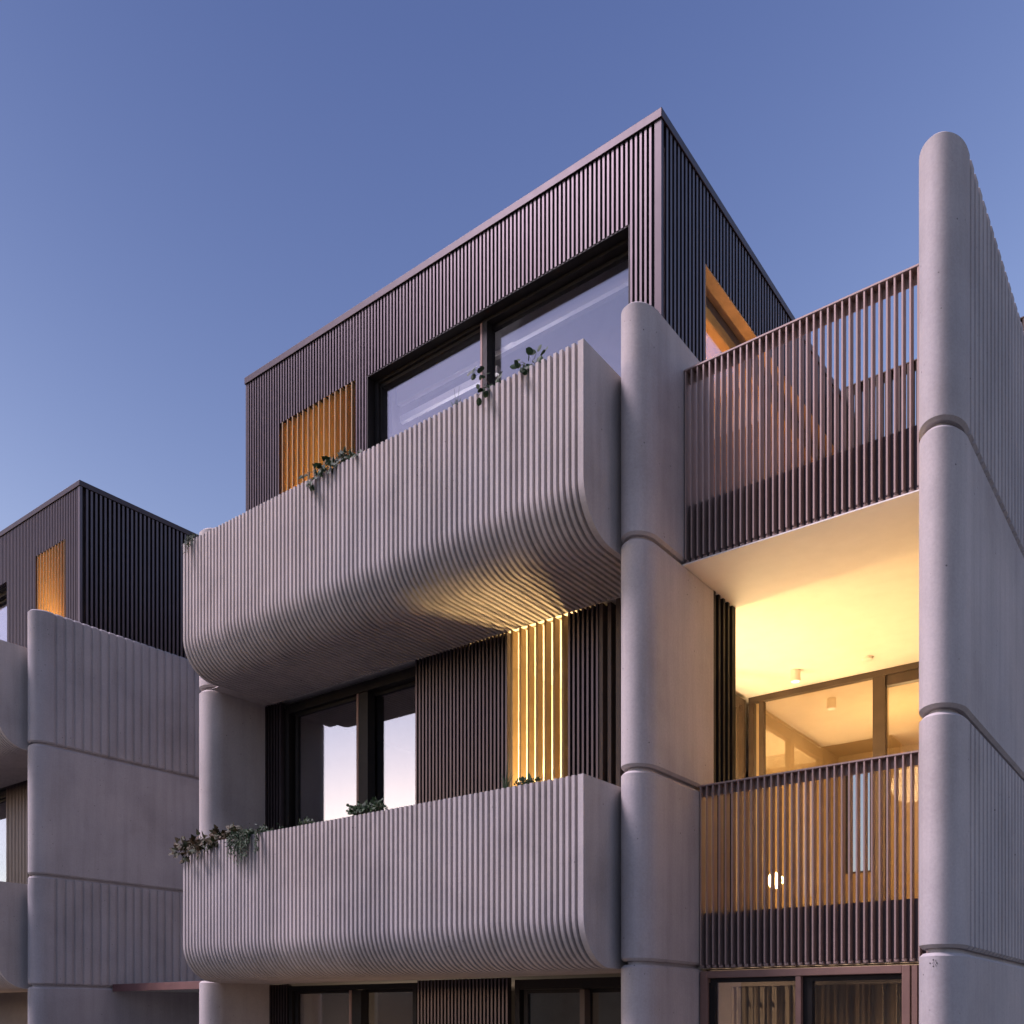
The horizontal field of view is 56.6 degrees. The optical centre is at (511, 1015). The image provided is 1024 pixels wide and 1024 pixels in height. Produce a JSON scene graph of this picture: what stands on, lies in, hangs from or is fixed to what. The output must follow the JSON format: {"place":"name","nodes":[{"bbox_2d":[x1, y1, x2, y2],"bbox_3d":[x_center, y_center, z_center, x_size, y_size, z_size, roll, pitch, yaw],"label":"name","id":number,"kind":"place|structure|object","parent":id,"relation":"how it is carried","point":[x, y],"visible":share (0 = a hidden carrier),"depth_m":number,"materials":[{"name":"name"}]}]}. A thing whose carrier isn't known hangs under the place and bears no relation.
{"place":"outdoors","nodes":[
{"label":"outdoors","id":0,"kind":"place"},
{"bbox_2d":[0,480,203,1023],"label":"townhouse","id":1,"kind":"structure","parent":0,"point":[100,691],"depth_m":13.28,"materials":[{"name":"grey concrete"}]},
{"bbox_2d":[0,791,5,803],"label":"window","id":2,"kind":"structure","parent":1,"relation":"in","point":[2,794],"depth_m":14.69,"materials":[{"name":"black metal"}]},
{"bbox_2d":[0,591,6,607],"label":"window","id":3,"kind":"structure","parent":1,"relation":"in","point":[3,597],"depth_m":14.96,"materials":[{"name":"black metal"}]},
{"bbox_2d":[0,0,1023,871],"label":"sky","id":4,"kind":"structure","parent":0,"point":[191,191],"materials":[{"name":"blue"}]},
{"bbox_2d":[183,107,1023,1023],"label":"townhouse","id":5,"kind":"structure","parent":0,"point":[643,537],"depth_m":7.70,"materials":[{"name":"concrete"}]},
{"bbox_2d":[113,981,200,992],"bbox_3d":[-3.489,-0.385,12.994,3.200,0.100,2.350,0,0,37],"label":"entrance canopy","id":6,"kind":"object","parent":5,"relation":"attached to","point":[190,986],"visible":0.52,"depth_m":12.48,"materials":[{"name":"grey concrete"}]},
{"bbox_2d":[182,533,197,553],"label":"trailing plant","id":7,"kind":"object","parent":5,"relation":"on","point":[188,538],"visible":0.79,"depth_m":9.61,"materials":[{"name":"green plant"}]},
{"bbox_2d":[168,822,241,863],"bbox_3d":[-3.056,-1.720,9.495,1.103,0.370,0.286,0,0,31],"label":"ivy plant","id":8,"kind":"object","parent":5,"relation":"on","point":[194,843],"visible":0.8,"depth_m":9.49,"materials":[{"name":"green plant"}]},
{"bbox_2d":[224,823,283,865],"bbox_3d":[-2.488,-1.638,9.097,0.742,0.426,0.264,0,0,37],"label":"trailing plant","id":9,"kind":"object","parent":5,"relation":"on","point":[239,835],"visible":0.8,"depth_m":9.07,"materials":[{"name":"green plant"}]},
{"bbox_2d":[297,818,314,825],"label":"succulent plant","id":10,"kind":"object","parent":5,"relation":"on","point":[305,821],"visible":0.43,"depth_m":8.67,"materials":[{"name":"green plant"}]},
{"bbox_2d":[298,446,361,491],"bbox_3d":[-1.562,-4.823,8.401,0.728,0.296,0.276,0,0,37],"label":"vine plant","id":11,"kind":"object","parent":5,"relation":"on","point":[342,457],"visible":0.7,"depth_m":8.37,"materials":[{"name":"green plant"}]},
{"bbox_2d":[285,666,414,827],"bbox_3d":[-1.595,-2.040,9.993,2.210,2.840,0.170,0,0,37],"label":"window","id":12,"kind":"structure","parent":5,"relation":"in","point":[404,679],"depth_m":10.48,"materials":[{"name":"black metal"}]},
{"bbox_2d":[289,983,416,1023],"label":"window","id":13,"kind":"structure","parent":5,"relation":"in","point":[296,993],"depth_m":10.14,"materials":[{"name":"black metal"}]},
{"bbox_2d":[312,993,412,1023],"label":"window pane","id":14,"kind":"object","parent":5,"relation":"attached to","point":[395,1008],"visible":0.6,"depth_m":10.27,"materials":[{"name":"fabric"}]},
{"bbox_2d":[346,797,387,815],"bbox_3d":[-1.267,-1.749,8.211,0.515,0.257,0.195,0,0,37],"label":"succulent plant","id":15,"kind":"object","parent":5,"relation":"on","point":[364,807],"visible":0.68,"depth_m":8.18,"materials":[{"name":"green plant"}]},
{"bbox_2d":[450,386,460,404],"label":"grass plant","id":16,"kind":"object","parent":5,"relation":"on","point":[455,401],"depth_m":7.61,"materials":[{"name":"green plant"}]},
{"bbox_2d":[467,366,502,405],"bbox_3d":[-0.177,-4.868,7.315,0.321,0.332,0.252,0,0,-9],"label":"vine plant","id":17,"kind":"object","parent":5,"relation":"on","point":[480,390],"visible":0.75,"depth_m":7.31,"materials":[{"name":"green plant"}]},
{"bbox_2d":[375,238,627,445],"bbox_3d":[-0.149,-5.188,8.998,3.083,2.777,0.170,0,0,37],"label":"window","id":18,"kind":"structure","parent":5,"relation":"in","point":[617,254],"depth_m":9.02,"materials":[{"name":"black metal"}]},
{"bbox_2d":[498,751,511,787],"bbox_3d":[-0.057,-1.857,7.322,0.088,0.355,0.117,0,0,59],"label":"grass plant","id":19,"kind":"object","parent":5,"relation":"on","point":[506,785],"depth_m":7.31,"materials":[{"name":"green plant"}]},
{"bbox_2d":[514,773,541,785],"bbox_3d":[0.111,-1.727,7.142,0.276,0.179,0.150,0,0,37],"label":"succulent plant","id":20,"kind":"object","parent":5,"relation":"on","point":[522,779],"visible":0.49,"depth_m":7.12,"materials":[{"name":"green plant"}]},
{"bbox_2d":[510,344,547,374],"bbox_3d":[0.140,-4.861,7.101,0.291,0.190,0.230,0,0,15],"label":"vine plant","id":21,"kind":"object","parent":5,"relation":"on","point":[529,351],"visible":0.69,"depth_m":7.05,"materials":[{"name":"green plant"}]},
{"bbox_2d":[515,977,620,1023],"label":"window","id":22,"kind":"structure","parent":5,"relation":"in","point":[524,989],"depth_m":8.42,"materials":[{"name":"black metal"}]},
{"bbox_2d":[599,598,624,786],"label":"slatted wall","id":23,"kind":"structure","parent":5,"relation":"in","point":[610,771],"depth_m":8.02,"materials":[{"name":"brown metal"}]},
{"bbox_2d":[736,695,745,910],"bbox_3d":[1.860,-2.030,9.562,0.070,2.860,2.230,0,0,37],"label":"side window","id":24,"kind":"structure","parent":5,"relation":"in","point":[740,703],"depth_m":10.38,"materials":[{"name":"brown metal"}]},
{"bbox_2d":[706,296,819,478],"bbox_3d":[2.619,-5.205,9.883,0.070,2.810,3.460,0,0,37],"label":"terrace door","id":25,"kind":"structure","parent":5,"relation":"in","point":[712,314],"depth_m":9.18,"materials":[{"name":"brown metal"}]},
{"bbox_2d":[790,669,800,682],"bbox_3d":[2.876,-3.448,9.646,0.100,0.118,0.100,0,0,37],"label":"ceiling light","id":26,"kind":"object","parent":5,"relation":"attached to","point":[795,675],"visible":1,"depth_m":9.61,"materials":[{"name":"white"}]},
{"bbox_2d":[700,965,911,1023],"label":"patio door","id":27,"kind":"structure","parent":5,"relation":"in","point":[804,978],"depth_m":7.11,"materials":[{"name":"brown metal"}]},
{"bbox_2d":[731,983,901,1023],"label":"curtain","id":28,"kind":"object","parent":5,"relation":"hanging from","point":[859,1004],"visible":0.85,"depth_m":7.26,"materials":[{"name":"fabric"}]},
{"bbox_2d":[748,662,918,909],"bbox_3d":[3.709,-2.054,9.707,2.698,2.907,0.100,0,0,37],"label":"rear window","id":29,"kind":"structure","parent":5,"relation":"in","point":[882,679],"depth_m":9.67,"materials":[{"name":"brown metal"}]},
{"bbox_2d":[846,772,870,873],"bbox_3d":[4.629,-2.590,12.711,0.360,1.360,0.065,0,0,37],"label":"rear window frame","id":30,"kind":"structure","parent":5,"relation":"in","point":[870,772],"depth_m":12.58,"materials":[{"name":"brown metal"}]},
{"bbox_2d":[862,656,872,661],"bbox_3d":[3.479,-3.492,9.303,0.110,0.028,0.110,0,0,37],"label":"smoke alarm","id":31,"kind":"object","parent":5,"relation":"attached to","point":[867,658],"visible":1,"depth_m":9.28,"materials":[{"name":"white plastic"}]}
]}

